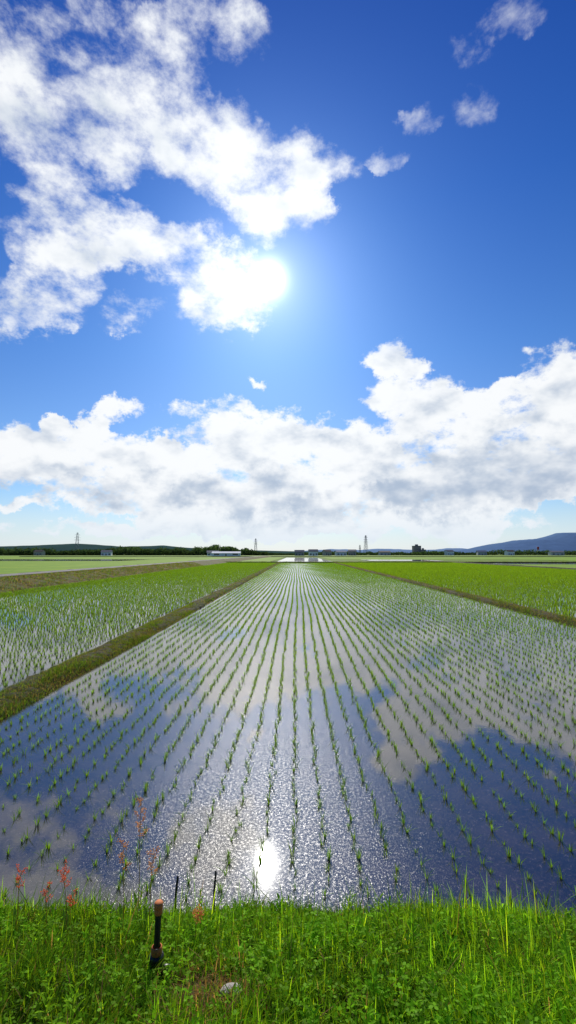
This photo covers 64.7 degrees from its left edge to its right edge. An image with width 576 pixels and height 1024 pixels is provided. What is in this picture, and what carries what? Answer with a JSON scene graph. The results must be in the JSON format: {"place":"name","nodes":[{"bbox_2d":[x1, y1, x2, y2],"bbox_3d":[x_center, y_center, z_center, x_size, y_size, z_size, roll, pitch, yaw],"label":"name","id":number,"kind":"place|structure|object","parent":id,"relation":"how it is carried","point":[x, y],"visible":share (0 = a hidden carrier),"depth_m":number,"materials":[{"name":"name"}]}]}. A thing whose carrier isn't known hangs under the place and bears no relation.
{"place":"outdoors","nodes":[
{"label":"outdoors","id":0,"kind":"place"},
{"bbox_2d":[33,550,45,554],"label":"house","id":1,"kind":"structure","parent":0,"point":[39,552],"depth_m":560.23,"materials":[{"name":"paint"}]},
{"bbox_2d":[0,559,145,560],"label":"paddy water","id":2,"kind":"structure","parent":0,"point":[67,559],"depth_m":180.36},
{"bbox_2d":[0,561,153,573],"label":"rice field","id":3,"kind":"structure","parent":0,"point":[8,567],"depth_m":92.00,"materials":[{"name":"plant"}]},
{"bbox_2d":[0,556,196,558],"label":"rice field","id":4,"kind":"structure","parent":0,"point":[9,557],"depth_m":273.22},
{"bbox_2d":[101,550,112,555],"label":"house","id":5,"kind":"structure","parent":0,"point":[106,552],"depth_m":518.70,"materials":[{"name":"paint"}]},
{"bbox_2d":[0,556,257,575],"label":"farm road","id":6,"kind":"structure","parent":0,"point":[97,568],"depth_m":48.23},
{"bbox_2d":[0,563,269,690],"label":"paddy water","id":7,"kind":"structure","parent":0,"point":[47,665],"depth_m":15.22,"materials":[{"name":"liquid"}]},
{"bbox_2d":[0,556,269,592],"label":"embankment","id":8,"kind":"structure","parent":0,"point":[206,562],"depth_m":41.63,"materials":[{"name":"green plant"}]},
{"bbox_2d":[0,561,575,720],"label":"berm grass","id":9,"kind":"structure","parent":8,"relation":"on","point":[53,672],"depth_m":15.79,"materials":[{"name":"green plant"}]},
{"bbox_2d":[0,563,278,716],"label":"berm","id":10,"kind":"structure","parent":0,"point":[195,607],"depth_m":10.38,"materials":[{"name":"plant"}]},
{"bbox_2d":[0,544,362,553],"bbox_3d":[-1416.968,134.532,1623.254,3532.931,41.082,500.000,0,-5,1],"label":"hills","id":11,"kind":"structure","parent":0,"point":[62,547],"depth_m":1505.61,"materials":[{"name":"plant"}]},
{"bbox_2d":[105,557,283,562],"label":"rice field","id":12,"kind":"structure","parent":0,"point":[267,559],"depth_m":156.69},
{"bbox_2d":[0,865,575,1023],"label":"bank","id":13,"kind":"structure","parent":0,"point":[276,984],"depth_m":1.90,"materials":[{"name":"plant"}]},
{"bbox_2d":[0,955,9,988],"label":"leafy weed","id":14,"kind":"object","parent":13,"relation":"on","point":[3,968],"visible":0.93,"depth_m":1.80,"materials":[{"name":"green plant"}]},
{"bbox_2d":[1,888,12,919],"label":"leafy weed","id":15,"kind":"object","parent":13,"relation":"on","point":[6,902],"visible":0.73,"depth_m":2.55,"materials":[{"name":"green plant"}]},
{"bbox_2d":[3,864,27,933],"bbox_3d":[-1.446,2.092,2.449,0.137,0.399,0.157,0,-5,1],"label":"sorrel plant","id":16,"kind":"object","parent":13,"relation":"on","point":[14,912],"visible":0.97,"depth_m":2.45,"materials":[{"name":"red plant"}]},
{"bbox_2d":[25,937,41,957],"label":"leafy weed","id":17,"kind":"object","parent":13,"relation":"on","point":[32,949],"visible":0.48,"depth_m":2.05,"materials":[{"name":"green plant"}]},
{"bbox_2d":[25,907,43,950],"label":"leafy weed","id":18,"kind":"object","parent":13,"relation":"on","point":[36,929],"visible":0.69,"depth_m":2.21,"materials":[{"name":"green plant"}]},
{"bbox_2d":[32,907,46,947],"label":"leafy weed","id":19,"kind":"object","parent":13,"relation":"on","point":[40,925],"visible":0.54,"depth_m":2.36,"materials":[{"name":"green plant"}]},
{"bbox_2d":[32,881,52,934],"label":"sorrel plant","id":20,"kind":"object","parent":13,"relation":"on","point":[44,893],"visible":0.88,"depth_m":2.54,"materials":[{"name":"red plant"}]},
{"bbox_2d":[32,967,55,988],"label":"leafy weed","id":21,"kind":"object","parent":13,"relation":"on","point":[43,973],"visible":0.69,"depth_m":1.86,"materials":[{"name":"green plant"}]},
{"bbox_2d":[34,971,59,1022],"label":"leafy weed","id":22,"kind":"object","parent":13,"relation":"on","point":[46,1000],"visible":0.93,"depth_m":1.61,"materials":[{"name":"green plant"}]},
{"bbox_2d":[36,905,60,929],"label":"leafy weed","id":23,"kind":"object","parent":13,"relation":"on","point":[53,912],"visible":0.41,"depth_m":2.61,"materials":[{"name":"green plant"}]},
{"bbox_2d":[46,925,67,945],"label":"leafy weed","id":24,"kind":"object","parent":13,"relation":"on","point":[54,932],"visible":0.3,"depth_m":2.29,"materials":[{"name":"green plant"}]},
{"bbox_2d":[53,936,68,959],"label":"leafy weed","id":25,"kind":"object","parent":13,"relation":"on","point":[60,947],"visible":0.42,"depth_m":2.08,"materials":[{"name":"green plant"}]},
{"bbox_2d":[50,859,79,937],"bbox_3d":[-1.195,2.133,2.491,0.137,0.438,0.157,0,-5,1],"label":"sorrel plant","id":26,"kind":"object","parent":13,"relation":"on","point":[64,912],"visible":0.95,"depth_m":2.50,"materials":[{"name":"red plant"}]},
{"bbox_2d":[60,973,75,997],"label":"leafy weed","id":27,"kind":"object","parent":13,"relation":"on","point":[67,980],"visible":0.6,"depth_m":1.83,"materials":[{"name":"green plant"}]},
{"bbox_2d":[59,889,80,933],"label":"sorrel plant","id":28,"kind":"object","parent":13,"relation":"on","point":[70,901],"visible":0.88,"depth_m":2.58,"materials":[{"name":"red plant"}]},
{"bbox_2d":[55,976,86,1023],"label":"leafy weed","id":29,"kind":"object","parent":13,"relation":"on","point":[72,1010],"visible":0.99,"depth_m":1.53,"materials":[{"name":"green plant"}]},
{"bbox_2d":[79,925,90,956],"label":"leafy weed","id":30,"kind":"object","parent":13,"relation":"on","point":[84,933],"visible":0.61,"depth_m":2.24,"materials":[{"name":"green plant"}]},
{"bbox_2d":[76,964,98,983],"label":"leafy weed","id":31,"kind":"object","parent":13,"relation":"on","point":[82,972],"visible":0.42,"depth_m":1.91,"materials":[{"name":"green plant"}]},
{"bbox_2d":[89,912,109,929],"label":"leafy weed","id":32,"kind":"object","parent":13,"relation":"on","point":[100,919],"visible":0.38,"depth_m":2.62,"materials":[{"name":"green plant"}]},
{"bbox_2d":[100,901,120,941],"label":"leafy weed","id":33,"kind":"object","parent":13,"relation":"on","point":[110,921],"visible":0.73,"depth_m":2.35,"materials":[{"name":"green plant"}]},
{"bbox_2d":[109,838,137,935],"bbox_3d":[-0.847,1.986,2.397,0.137,0.542,0.157,0,-5,1],"label":"sorrel plant","id":34,"kind":"object","parent":13,"relation":"on","point":[121,912],"visible":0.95,"depth_m":2.40,"materials":[{"name":"red plant"}]},
{"bbox_2d":[125,797,152,929],"bbox_3d":[-0.786,1.909,2.453,0.137,0.738,0.157,0,-5,1],"label":"sorrel plant","id":35,"kind":"object","parent":13,"relation":"on","point":[138,827],"visible":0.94,"depth_m":2.46,"materials":[{"name":"red plant"}]},
{"bbox_2d":[134,882,147,918],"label":"leafy weed","id":36,"kind":"object","parent":13,"relation":"on","point":[141,892],"visible":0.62,"depth_m":2.56,"materials":[{"name":"green plant"}]},
{"bbox_2d":[135,846,163,936],"bbox_3d":[-0.698,1.968,2.345,0.137,0.498,0.157,0,-5,1],"label":"sorrel plant","id":37,"kind":"object","parent":13,"relation":"on","point":[145,909],"visible":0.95,"depth_m":2.35,"materials":[{"name":"red plant"}]},
{"bbox_2d":[148,899,169,978],"bbox_3d":[-0.562,1.885,1.999,0.110,0.318,0.066,-3,-6,28],"label":"irrigation pipe","id":38,"kind":"object","parent":13,"relation":"on","point":[158,912],"visible":0.77,"depth_m":2.00,"materials":[{"name":"black plastic"}]},
{"bbox_2d":[174,876,178,912],"bbox_3d":[-0.720,2.557,2.900,0.021,0.434,0.021,2,-7,1],"label":"wooden stake","id":39,"kind":"object","parent":13,"relation":"on","point":[176,887],"visible":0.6,"depth_m":2.91,"materials":[{"name":"brown wood"}]},
{"bbox_2d":[176,926,195,956],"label":"leafy weed","id":40,"kind":"object","parent":13,"relation":"on","point":[185,937],"visible":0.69,"depth_m":2.15,"materials":[{"name":"green plant"}]},
{"bbox_2d":[188,904,209,945],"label":"sorrel plant","id":41,"kind":"object","parent":13,"relation":"on","point":[197,915],"visible":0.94,"depth_m":2.27,"materials":[{"name":"red plant"}]},
{"bbox_2d":[196,888,206,919],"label":"leafy weed","id":42,"kind":"object","parent":13,"relation":"on","point":[200,901],"visible":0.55,"depth_m":2.53,"materials":[{"name":"green plant"}]},
{"bbox_2d":[213,871,216,911],"bbox_3d":[-0.475,2.543,2.912,0.020,0.464,0.019,2,-4,1],"label":"wooden stake","id":43,"kind":"object","parent":13,"relation":"on","point":[214,888],"visible":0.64,"depth_m":2.92,"materials":[{"name":"brown wood"}]},
{"bbox_2d":[220,982,241,998],"bbox_3d":[-0.228,1.924,1.830,0.093,0.039,0.076,1,-20,-10],"label":"stone","id":44,"kind":"object","parent":13,"relation":"on","point":[230,985],"visible":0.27,"depth_m":1.83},
{"bbox_2d":[258,916,275,952],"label":"leafy weed","id":45,"kind":"object","parent":13,"relation":"on","point":[271,932],"visible":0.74,"depth_m":2.18,"materials":[{"name":"green plant"}]},
{"bbox_2d":[270,893,286,928],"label":"leafy weed","id":46,"kind":"object","parent":13,"relation":"on","point":[279,907],"visible":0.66,"depth_m":2.56,"materials":[{"name":"green plant"}]},
{"bbox_2d":[278,895,298,944],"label":"leafy weed","id":47,"kind":"object","parent":13,"relation":"on","point":[287,917],"visible":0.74,"depth_m":2.20,"materials":[{"name":"green plant"}]},
{"bbox_2d":[299,998,309,1022],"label":"leafy weed","id":48,"kind":"object","parent":13,"relation":"on","point":[301,1013],"visible":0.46,"depth_m":1.71,"materials":[{"name":"green plant"}]},
{"bbox_2d":[296,918,322,950],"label":"leafy weed","id":49,"kind":"object","parent":13,"relation":"on","point":[314,924],"visible":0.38,"depth_m":2.25,"materials":[{"name":"green plant"}]},
{"bbox_2d":[306,1004,320,1023],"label":"leafy weed","id":50,"kind":"object","parent":13,"relation":"on","point":[314,1012],"visible":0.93,"depth_m":1.65,"materials":[{"name":"green plant"}]},
{"bbox_2d":[333,893,356,949],"bbox_3d":[0.283,1.969,2.178,0.133,0.276,0.122,1,-5,-13],"label":"leafy weed","id":51,"kind":"object","parent":13,"relation":"on","point":[350,922],"visible":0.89,"depth_m":2.19,"materials":[{"name":"green plant"}]},
{"bbox_2d":[346,966,362,1011],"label":"leafy weed","id":52,"kind":"object","parent":13,"relation":"on","point":[353,984],"visible":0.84,"depth_m":1.78,"materials":[{"name":"green plant"}]},
{"bbox_2d":[356,999,377,1023],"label":"leafy weed","id":53,"kind":"object","parent":13,"relation":"on","point":[367,1015],"visible":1,"depth_m":1.60,"materials":[{"name":"green plant"}]},
{"bbox_2d":[364,961,381,1001],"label":"leafy weed","id":54,"kind":"object","parent":13,"relation":"on","point":[374,976],"visible":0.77,"depth_m":1.83,"materials":[{"name":"green plant"}]},
{"bbox_2d":[366,1009,381,1023],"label":"leafy weed","id":55,"kind":"object","parent":13,"relation":"on","point":[377,1017],"visible":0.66,"depth_m":1.68,"materials":[{"name":"green plant"}]},
{"bbox_2d":[366,892,387,943],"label":"leafy weed","id":56,"kind":"object","parent":13,"relation":"on","point":[378,920],"visible":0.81,"depth_m":2.22,"materials":[{"name":"green plant"}]},
{"bbox_2d":[379,985,397,1010],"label":"leafy weed","id":57,"kind":"object","parent":13,"relation":"on","point":[385,992],"visible":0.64,"depth_m":1.81,"materials":[{"name":"green plant"}]},
{"bbox_2d":[384,896,396,916],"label":"leafy weed","id":58,"kind":"object","parent":13,"relation":"on","point":[390,905],"visible":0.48,"depth_m":2.50,"materials":[{"name":"green plant"}]},
{"bbox_2d":[387,893,406,939],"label":"leafy weed","id":59,"kind":"object","parent":13,"relation":"on","point":[396,910],"visible":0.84,"depth_m":2.29,"materials":[{"name":"green plant"}]},
{"bbox_2d":[403,912,423,955],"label":"leafy weed","id":60,"kind":"object","parent":13,"relation":"on","point":[414,927],"visible":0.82,"depth_m":2.23,"materials":[{"name":"green plant"}]},
{"bbox_2d":[416,924,434,959],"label":"leafy weed","id":61,"kind":"object","parent":13,"relation":"on","point":[427,939],"visible":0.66,"depth_m":2.12,"materials":[{"name":"green plant"}]},
{"bbox_2d":[428,983,439,1015],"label":"leafy weed","id":62,"kind":"object","parent":13,"relation":"on","point":[434,990],"visible":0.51,"depth_m":1.77,"materials":[{"name":"green plant"}]},
{"bbox_2d":[430,917,445,940],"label":"leafy weed","id":63,"kind":"object","parent":13,"relation":"on","point":[433,929],"visible":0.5,"depth_m":2.26,"materials":[{"name":"green plant"}]},
{"bbox_2d":[432,892,445,926],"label":"leafy weed","id":64,"kind":"object","parent":13,"relation":"on","point":[438,908],"visible":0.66,"depth_m":2.45,"materials":[{"name":"green plant"}]},
{"bbox_2d":[434,1014,450,1023],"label":"leafy weed","id":65,"kind":"object","parent":13,"relation":"on","point":[447,1020],"visible":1,"depth_m":1.62,"materials":[{"name":"green plant"}]},
{"bbox_2d":[439,934,458,969],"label":"leafy weed","id":66,"kind":"object","parent":13,"relation":"on","point":[450,942],"visible":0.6,"depth_m":2.10,"materials":[{"name":"green plant"}]},
{"bbox_2d":[441,1002,458,1023],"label":"leafy weed","id":67,"kind":"object","parent":13,"relation":"on","point":[450,1022],"visible":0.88,"depth_m":1.64,"materials":[{"name":"green plant"}]},
{"bbox_2d":[453,898,465,929],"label":"leafy weed","id":68,"kind":"object","parent":13,"relation":"on","point":[461,911],"visible":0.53,"depth_m":2.46,"materials":[{"name":"green plant"}]},
{"bbox_2d":[454,968,484,1023],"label":"leafy weed","id":69,"kind":"object","parent":13,"relation":"on","point":[477,987],"visible":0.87,"depth_m":1.70,"materials":[{"name":"green plant"}]},
{"bbox_2d":[467,901,489,951],"bbox_3d":[0.931,2.044,2.227,0.125,0.263,0.115,3,-6,-31],"label":"leafy weed","id":70,"kind":"object","parent":13,"relation":"on","point":[478,926],"visible":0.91,"depth_m":2.23,"materials":[{"name":"green plant"}]},
{"bbox_2d":[478,979,499,1006],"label":"leafy weed","id":71,"kind":"object","parent":13,"relation":"on","point":[489,986],"visible":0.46,"depth_m":1.78,"materials":[{"name":"green plant"}]},
{"bbox_2d":[482,938,504,998],"bbox_3d":[0.866,1.930,1.927,0.107,0.203,0.105,-3,-6,31],"label":"leafy weed","id":72,"kind":"object","parent":13,"relation":"on","point":[496,960],"visible":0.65,"depth_m":1.94,"materials":[{"name":"green plant"}]},
{"bbox_2d":[497,902,518,935],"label":"leafy weed","id":73,"kind":"object","parent":13,"relation":"on","point":[503,909],"visible":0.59,"depth_m":2.43,"materials":[{"name":"green plant"}]},
{"bbox_2d":[500,907,516,940],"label":"leafy weed","id":74,"kind":"object","parent":13,"relation":"on","point":[511,919],"visible":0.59,"depth_m":2.40,"materials":[{"name":"green plant"}]},
{"bbox_2d":[506,1004,520,1023],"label":"leafy weed","id":75,"kind":"object","parent":13,"relation":"on","point":[515,1021],"visible":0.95,"depth_m":1.57,"materials":[{"name":"green plant"}]},
{"bbox_2d":[519,909,533,934],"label":"leafy weed","id":76,"kind":"object","parent":13,"relation":"on","point":[527,920],"visible":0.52,"depth_m":2.52,"materials":[{"name":"green plant"}]},
{"bbox_2d":[535,969,551,999],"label":"leafy weed","id":77,"kind":"object","parent":13,"relation":"on","point":[541,977],"visible":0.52,"depth_m":1.83,"materials":[{"name":"green plant"}]},
{"bbox_2d":[544,959,561,996],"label":"leafy weed","id":78,"kind":"object","parent":13,"relation":"on","point":[554,979],"visible":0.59,"depth_m":1.82,"materials":[{"name":"green plant"}]},
{"bbox_2d":[546,989,568,1023],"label":"leafy weed","id":79,"kind":"object","parent":13,"relation":"on","point":[560,1006],"visible":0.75,"depth_m":1.66,"materials":[{"name":"green plant"}]},
{"bbox_2d":[555,908,574,954],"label":"leafy weed","id":80,"kind":"object","parent":13,"relation":"on","point":[565,924],"visible":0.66,"depth_m":2.18,"materials":[{"name":"green plant"}]},
{"bbox_2d":[555,932,575,975],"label":"leafy weed","id":81,"kind":"object","parent":13,"relation":"on","point":[563,945],"visible":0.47,"depth_m":2.01,"materials":[{"name":"green plant"}]},
{"bbox_2d":[564,907,575,927],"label":"leafy weed","id":82,"kind":"object","parent":13,"relation":"on","point":[570,910],"visible":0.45,"depth_m":2.65,"materials":[{"name":"green plant"}]},
{"bbox_2d":[0,563,575,921],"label":"paddy water","id":83,"kind":"structure","parent":0,"point":[311,858],"depth_m":5.15,"materials":[{"name":"liquid"}]},
{"bbox_2d":[0,562,575,904],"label":"rice seedlings","id":84,"kind":"object","parent":83,"relation":"in","point":[457,570],"visible":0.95,"depth_m":18.39,"materials":[{"name":"plant"}]},
{"bbox_2d":[0,554,575,561],"bbox_3d":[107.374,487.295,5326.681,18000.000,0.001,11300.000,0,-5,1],"label":"ground","id":85,"kind":"structure","parent":0,"point":[347,555],"depth_m":553.36,"materials":[{"name":"plant"}]},
{"bbox_2d":[212,551,240,555],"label":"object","id":86,"kind":"structure","parent":85,"relation":"on","point":[226,553],"depth_m":424.67,"materials":[{"name":"paint"}]},
{"bbox_2d":[0,544,575,554],"bbox_3d":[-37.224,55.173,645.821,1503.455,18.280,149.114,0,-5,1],"label":"tree belt","id":87,"kind":"object","parent":85,"relation":"on","point":[132,550],"visible":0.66,"depth_m":590.09,"materials":[{"name":"green plant"}]},
{"bbox_2d":[443,550,454,554],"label":"house","id":88,"kind":"structure","parent":85,"relation":"on","point":[448,552],"depth_m":610.27,"materials":[{"name":"paint"}]},
{"bbox_2d":[0,0,575,550],"label":"sky","id":89,"kind":"structure","parent":0,"point":[285,275],"materials":[{"name":"blue"}]},
{"bbox_2d":[19,556,575,556],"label":"berm","id":90,"kind":"structure","parent":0,"point":[298,556],"depth_m":323.56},
{"bbox_2d":[294,550,304,555],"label":"house","id":91,"kind":"structure","parent":0,"point":[299,552],"depth_m":494.36,"materials":[{"name":"paint"}]},
{"bbox_2d":[279,558,331,561],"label":"paddy water","id":92,"kind":"structure","parent":0,"point":[302,559],"depth_m":154.89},
{"bbox_2d":[308,549,317,555],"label":"house","id":93,"kind":"structure","parent":0,"point":[313,552],"depth_m":474.18,"materials":[{"name":"paint"}]},
{"bbox_2d":[322,550,331,555],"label":"house","id":94,"kind":"structure","parent":0,"point":[326,552],"depth_m":514.41,"materials":[{"name":"paint"}]},
{"bbox_2d":[335,550,346,555],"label":"house","id":95,"kind":"structure","parent":0,"point":[340,553],"depth_m":533.11,"materials":[{"name":"paint"}]},
{"bbox_2d":[348,549,356,555],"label":"house","id":96,"kind":"structure","parent":0,"point":[351,552],"depth_m":552.76,"materials":[{"name":"paint"}]},
{"bbox_2d":[378,551,390,554],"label":"house","id":97,"kind":"structure","parent":0,"point":[384,552],"depth_m":591.49,"materials":[{"name":"paint"}]},
{"bbox_2d":[318,548,464,553],"bbox_3d":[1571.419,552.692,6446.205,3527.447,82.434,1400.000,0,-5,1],"label":"hills","id":98,"kind":"structure","parent":0,"point":[400,550],"depth_m":6124.89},
{"bbox_2d":[229,562,575,562],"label":"berm","id":99,"kind":"structure","parent":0,"point":[424,562],"depth_m":117.83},
{"bbox_2d":[368,560,437,560],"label":"paddy water","id":100,"kind":"structure","parent":0,"point":[400,560],"depth_m":154.89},
{"bbox_2d":[412,544,420,551],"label":"apartment building","id":101,"kind":"structure","parent":0,"point":[416,548],"depth_m":836.90,"materials":[{"name":"paint"}]},
{"bbox_2d":[321,557,521,559],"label":"rice field","id":102,"kind":"structure","parent":0,"point":[389,558],"depth_m":218.01,"materials":[{"name":"plant"}]},
{"bbox_2d":[336,562,575,624],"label":"berm","id":103,"kind":"structure","parent":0,"point":[484,599],"depth_m":22.48,"materials":[{"name":"soil"}]},
{"bbox_2d":[365,563,575,617],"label":"paddy water","id":104,"kind":"structure","parent":0,"point":[559,600],"depth_m":27.36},
{"bbox_2d":[476,550,486,554],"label":"house","id":105,"kind":"structure","parent":0,"point":[481,552],"depth_m":638.61,"materials":[{"name":"paint"}]},
{"bbox_2d":[422,560,575,569],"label":"berm","id":106,"kind":"structure","parent":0,"point":[506,565],"depth_m":86.45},
{"bbox_2d":[504,550,514,554],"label":"house","id":107,"kind":"structure","parent":0,"point":[509,552],"depth_m":628.02,"materials":[{"name":"paint"}]},
{"bbox_2d":[448,557,575,560],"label":"rice field","id":108,"kind":"structure","parent":0,"point":[552,558],"depth_m":219.09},
{"bbox_2d":[456,532,575,553],"bbox_3d":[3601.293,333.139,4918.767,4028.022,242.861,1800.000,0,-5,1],"label":"hills","id":109,"kind":"structure","parent":0,"point":[560,542],"depth_m":4526.88,"materials":[{"name":"blue"}]},
{"bbox_2d":[487,563,575,563],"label":"paddy water","id":110,"kind":"structure","parent":0,"point":[531,563],"depth_m":108.80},
{"bbox_2d":[506,564,575,567],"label":"rice field","id":111,"kind":"structure","parent":0,"point":[562,565],"depth_m":91.54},
{"bbox_2d":[548,551,563,554],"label":"house","id":112,"kind":"structure","parent":0,"point":[555,552],"depth_m":586.37,"materials":[{"name":"paint"}]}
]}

